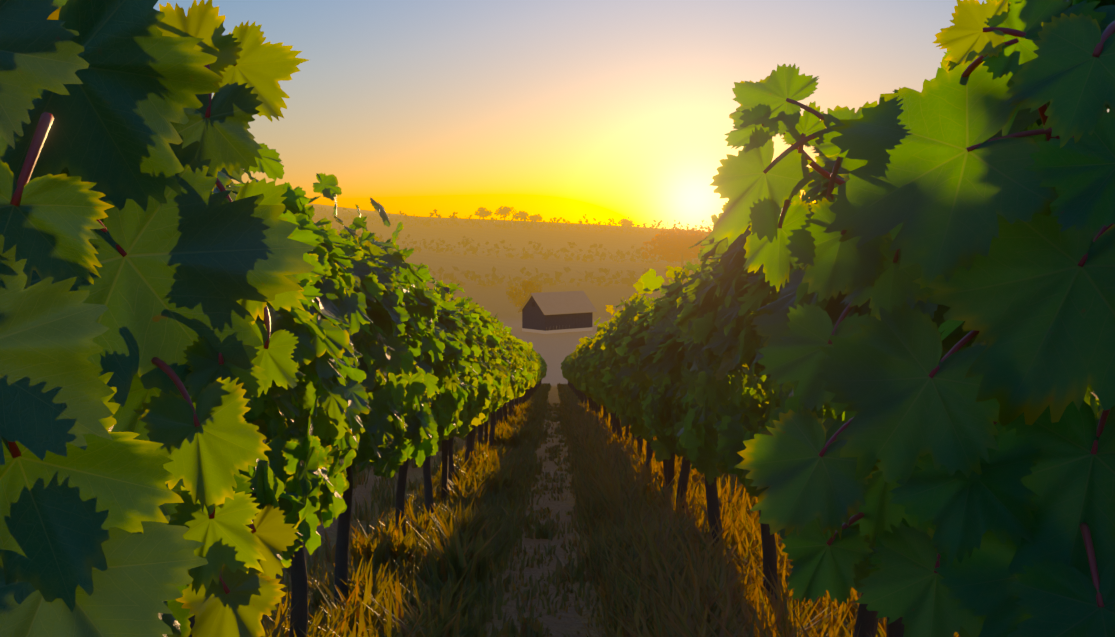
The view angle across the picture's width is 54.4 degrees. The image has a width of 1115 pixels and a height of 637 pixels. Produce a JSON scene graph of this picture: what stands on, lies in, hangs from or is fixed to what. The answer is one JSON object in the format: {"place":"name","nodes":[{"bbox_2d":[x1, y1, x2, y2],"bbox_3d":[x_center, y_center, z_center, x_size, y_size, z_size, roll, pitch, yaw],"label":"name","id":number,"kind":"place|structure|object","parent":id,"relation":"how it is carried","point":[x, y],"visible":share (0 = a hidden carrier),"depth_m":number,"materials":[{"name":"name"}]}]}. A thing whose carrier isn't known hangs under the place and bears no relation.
{"place":"outdoors","nodes":[
{"label":"outdoors","id":0,"kind":"place"},
{"bbox_2d":[153,0,1108,230],"label":"sky","id":1,"kind":"structure","parent":0,"point":[602,110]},
{"bbox_2d":[252,203,1097,636],"bbox_3d":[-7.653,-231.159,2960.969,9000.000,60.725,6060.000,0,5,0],"label":"ground","id":2,"kind":"structure","parent":0,"point":[554,349],"depth_m":220.72,"materials":[{"name":"brown soil"}]},
{"bbox_2d":[474,207,490,217],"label":"ridge tree","id":3,"kind":"object","parent":2,"relation":"on","point":[481,210],"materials":[{"name":"plant"}]},
{"bbox_2d":[495,206,515,219],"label":"ridge tree","id":4,"kind":"object","parent":2,"relation":"on","point":[500,211],"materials":[{"name":"plant"}]},
{"bbox_2d":[312,206,712,235],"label":"trees","id":5,"kind":"object","parent":2,"relation":"on","point":[453,216],"visible":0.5,"depth_m":472.09,"materials":[{"name":"green plant"}]},
{"bbox_2d":[512,211,528,220],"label":"ridge tree","id":6,"kind":"object","parent":2,"relation":"on","point":[523,214],"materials":[{"name":"plant"}]},
{"bbox_2d":[506,278,543,307],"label":"yellow tree","id":7,"kind":"object","parent":2,"relation":"on","point":[520,297],"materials":[{"name":"plant"}]},
{"bbox_2d":[337,225,712,263],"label":"vineyard rows","id":8,"kind":"object","parent":2,"relation":"on","point":[473,249],"visible":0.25,"depth_m":311.14,"materials":[{"name":"green plant"}]},
{"bbox_2d":[528,214,542,220],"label":"ridge tree","id":9,"kind":"object","parent":2,"relation":"on","point":[537,218],"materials":[{"name":"plant"}]},
{"bbox_2d":[392,266,693,285],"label":"vineyard rows","id":10,"kind":"object","parent":2,"relation":"on","point":[549,280],"visible":0.38,"depth_m":228.75,"materials":[{"name":"green plant"}]},
{"bbox_2d":[188,287,904,636],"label":"vine trunks","id":11,"kind":"object","parent":2,"relation":"on","point":[866,619],"visible":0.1,"depth_m":6.37,"materials":[{"name":"brown plant"}]},
{"bbox_2d":[0,0,1114,636],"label":"vine leaves","id":12,"kind":"object","parent":11,"relation":"on","point":[122,476],"visible":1,"depth_m":0.96,"materials":[{"name":"green plant"}]},
{"bbox_2d":[7,21,1114,606],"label":"leaf stalks","id":13,"kind":"object","parent":12,"relation":"attached to","point":[41,133],"visible":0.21,"depth_m":0.96,"materials":[{"name":"plant"}]},
{"bbox_2d":[297,264,1102,445],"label":"vine leaves","id":14,"kind":"object","parent":11,"relation":"on","point":[603,367],"visible":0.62,"depth_m":10.85,"materials":[{"name":"green plant"}]},
{"bbox_2d":[517,291,596,333],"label":"barn","id":15,"kind":"structure","parent":2,"relation":"on","point":[552,312],"depth_m":140.55,"materials":[{"name":"brown wood"}]},
{"bbox_2d":[219,382,960,636],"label":"vineyard grass","id":16,"kind":"structure","parent":2,"relation":"on","point":[655,561],"depth_m":6.45,"materials":[{"name":"plant"}]},
{"bbox_2d":[619,218,634,225],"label":"ridge tree","id":17,"kind":"object","parent":2,"relation":"on","point":[623,219],"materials":[{"name":"plant"}]},
{"bbox_2d":[640,227,711,266],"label":"tree","id":18,"kind":"object","parent":2,"relation":"on","point":[678,243],"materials":[{"name":"orange plant"}]}
]}

